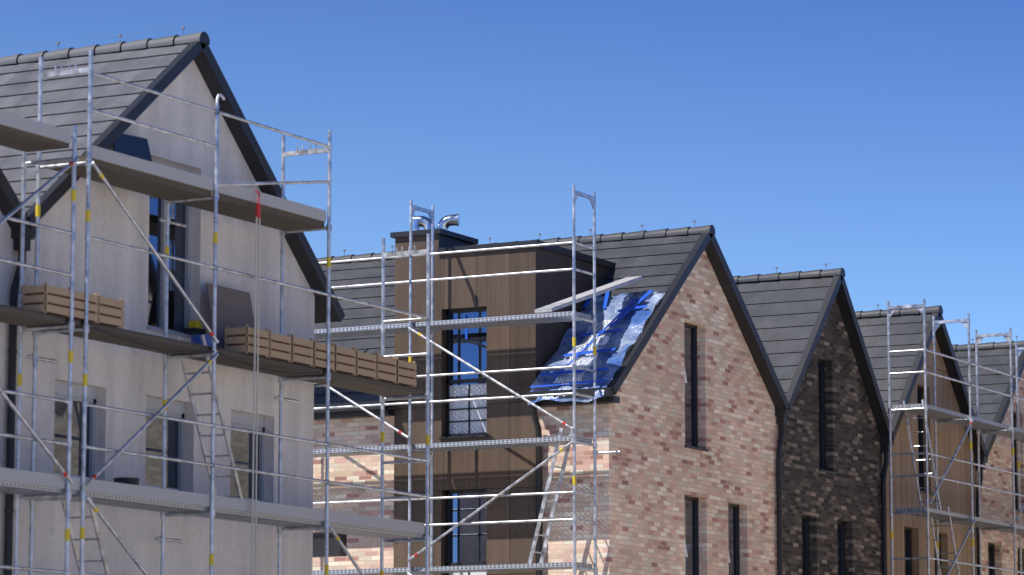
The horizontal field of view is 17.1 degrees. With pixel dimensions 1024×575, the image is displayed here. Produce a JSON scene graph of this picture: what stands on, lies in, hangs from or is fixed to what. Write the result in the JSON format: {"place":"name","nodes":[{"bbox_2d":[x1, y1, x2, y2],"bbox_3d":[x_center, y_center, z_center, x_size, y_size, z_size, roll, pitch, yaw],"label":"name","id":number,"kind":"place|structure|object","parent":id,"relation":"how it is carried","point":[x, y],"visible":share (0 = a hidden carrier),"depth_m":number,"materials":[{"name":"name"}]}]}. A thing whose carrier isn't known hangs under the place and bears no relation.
{"place":"outdoors","nodes":[
{"label":"outdoors","id":0,"kind":"place"},
{"bbox_2d":[0,211,12,574],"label":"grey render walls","id":1,"kind":"structure","parent":0,"point":[6,252],"depth_m":40.77,"materials":[{"name":"grey paint"}]},
{"bbox_2d":[0,168,28,227],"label":"roof","id":2,"kind":"structure","parent":1,"relation":"on","point":[9,201],"depth_m":40.76,"materials":[{"name":"grey tile"}]},
{"bbox_2d":[0,0,1023,344],"label":"sky","id":3,"kind":"structure","parent":0,"point":[883,139],"materials":[{"name":"blue"}]},
{"label":"ground","id":4,"kind":"structure","parent":0,"visible":0},
{"bbox_2d":[12,60,314,574],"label":"grey render walls","id":5,"kind":"structure","parent":4,"relation":"on","point":[124,377],"depth_m":43.94,"materials":[{"name":"grey paint"}]},
{"bbox_2d":[53,159,265,501],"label":"windows","id":6,"kind":"structure","parent":5,"relation":"in","point":[179,320],"depth_m":44.18,"materials":[{"name":"black glass"}]},
{"bbox_2d":[0,24,344,322],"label":"roof","id":7,"kind":"structure","parent":5,"relation":"on","point":[160,64],"depth_m":44.65,"materials":[{"name":"grey tile"}]},
{"bbox_2d":[0,50,430,574],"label":"scaffolding","id":8,"kind":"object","parent":4,"relation":"on","point":[170,185],"depth_m":42.68,"materials":[{"name":"metal"}]},
{"bbox_2d":[112,134,253,348],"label":"leaning boards","id":9,"kind":"object","parent":8,"relation":"on","point":[234,308],"visible":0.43,"depth_m":44.54,"materials":[{"name":"grey wood"}]},
{"bbox_2d":[94,327,321,373],"bbox_3d":[-3.741,0.853,42.855,0.018,0.116,5.202,-4,-9,28],"label":"site cable","id":10,"kind":"object","parent":8,"relation":"attached to","point":[204,351],"visible":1,"depth_m":42.62,"materials":[{"name":"black plastic"}]},
{"bbox_2d":[21,282,416,386],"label":"brick crates","id":11,"kind":"object","parent":8,"relation":"on","point":[54,300],"visible":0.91,"depth_m":44.12,"materials":[{"name":"beige wood"}]},
{"bbox_2d":[113,320,346,556],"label":"site tools","id":12,"kind":"object","parent":8,"relation":"on","point":[195,330],"visible":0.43,"depth_m":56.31,"materials":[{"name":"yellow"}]},
{"bbox_2d":[312,404,608,574],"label":"brick wall","id":13,"kind":"structure","parent":4,"relation":"on","point":[363,470],"depth_m":55.51,"materials":[{"name":"beige brick"}]},
{"bbox_2d":[314,387,619,574],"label":"gutter","id":14,"kind":"object","parent":13,"relation":"attached to","point":[608,397],"visible":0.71,"depth_m":55.37,"materials":[{"name":"black metal"}]},
{"bbox_2d":[312,185,620,574],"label":"scaffolding","id":15,"kind":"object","parent":4,"relation":"on","point":[572,438],"depth_m":55.10,"materials":[{"name":"metal"}]},
{"bbox_2d":[535,276,642,312],"bbox_3d":[1.278,0.110,56.083,0.330,0.917,2.784,-6,-10,34],"label":"plank","id":16,"kind":"object","parent":15,"relation":"on","point":[566,302],"visible":1,"depth_m":55.95,"materials":[{"name":"grey wood"}]},
{"bbox_2d":[4,224,987,574],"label":"downspouts","id":17,"kind":"object","parent":4,"relation":"on","point":[782,414],"visible":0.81,"depth_m":41.03,"materials":[{"name":"black"}]},
{"bbox_2d":[390,228,615,574],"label":"house stair tower","id":18,"kind":"structure","parent":4,"relation":"on","point":[495,471],"depth_m":56.27,"materials":[{"name":"brown wood"}]},
{"bbox_2d":[412,214,459,230],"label":"vent pipes","id":19,"kind":"object","parent":18,"relation":"on","point":[444,223],"visible":0.83,"depth_m":57.58,"materials":[{"name":"metal"}]},
{"bbox_2d":[439,307,487,574],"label":"window","id":20,"kind":"structure","parent":18,"relation":"in","point":[465,545],"depth_m":56.41,"materials":[{"name":"blue glass"}]},
{"bbox_2d":[609,250,777,574],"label":"yellow house brick walls","id":21,"kind":"structure","parent":4,"relation":"on","point":[658,471],"depth_m":58.09,"materials":[{"name":"beige brick"}]},
{"bbox_2d":[314,219,789,409],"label":"roof","id":22,"kind":"structure","parent":21,"relation":"on","point":[663,260],"depth_m":58.93,"materials":[{"name":"grey tile"}]},
{"bbox_2d":[528,288,665,404],"bbox_3d":[1.413,0.915,56.185,1.405,2.220,2.419,-4,-9,28],"label":"tarpaulin","id":23,"kind":"object","parent":22,"relation":"on","point":[621,318],"depth_m":56.08,"materials":[{"name":"plastic"}]},
{"bbox_2d":[684,322,739,574],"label":"window","id":24,"kind":"structure","parent":21,"relation":"in","point":[691,517],"depth_m":58.33,"materials":[{"name":"black glass"}]},
{"bbox_2d":[778,297,882,574],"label":"dark house brick walls","id":25,"kind":"structure","parent":4,"relation":"on","point":[848,493],"depth_m":63.41,"materials":[{"name":"black brick"}]},
{"bbox_2d":[733,262,892,436],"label":"roof","id":26,"kind":"structure","parent":25,"relation":"on","point":[789,312],"depth_m":63.48,"materials":[{"name":"grey tile"}]},
{"bbox_2d":[802,360,844,574],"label":"windows","id":27,"kind":"structure","parent":25,"relation":"in","point":[805,518],"depth_m":63.34,"materials":[{"name":"black glass"}]},
{"bbox_2d":[882,336,976,574],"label":"timber clad walls","id":28,"kind":"structure","parent":4,"relation":"on","point":[955,497],"depth_m":67.88,"materials":[{"name":"brown wood"}]},
{"bbox_2d":[855,300,986,456],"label":"roof","id":29,"kind":"structure","parent":28,"relation":"on","point":[906,328],"depth_m":67.84,"materials":[{"name":"grey tile"}]},
{"bbox_2d":[904,387,941,574],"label":"windows","id":30,"kind":"structure","parent":28,"relation":"in","point":[908,547],"depth_m":67.65,"materials":[{"name":"black glass"}]},
{"bbox_2d":[887,299,1023,574],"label":"scaffolding","id":31,"kind":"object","parent":4,"relation":"on","point":[970,422],"depth_m":66.59,"materials":[{"name":"metal"}]},
{"bbox_2d":[977,370,1023,574],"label":"brick house walls","id":32,"kind":"structure","parent":4,"relation":"on","point":[996,506],"depth_m":71.16,"materials":[{"name":"brown brick"}]},
{"bbox_2d":[952,336,1023,457],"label":"roof","id":33,"kind":"structure","parent":32,"relation":"on","point":[993,406],"depth_m":72.17,"materials":[{"name":"grey tile"}]},
{"bbox_2d":[988,413,1023,574],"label":"windows","id":34,"kind":"structure","parent":32,"relation":"in","point":[991,555],"depth_m":72.39,"materials":[{"name":"black glass"}]}
]}

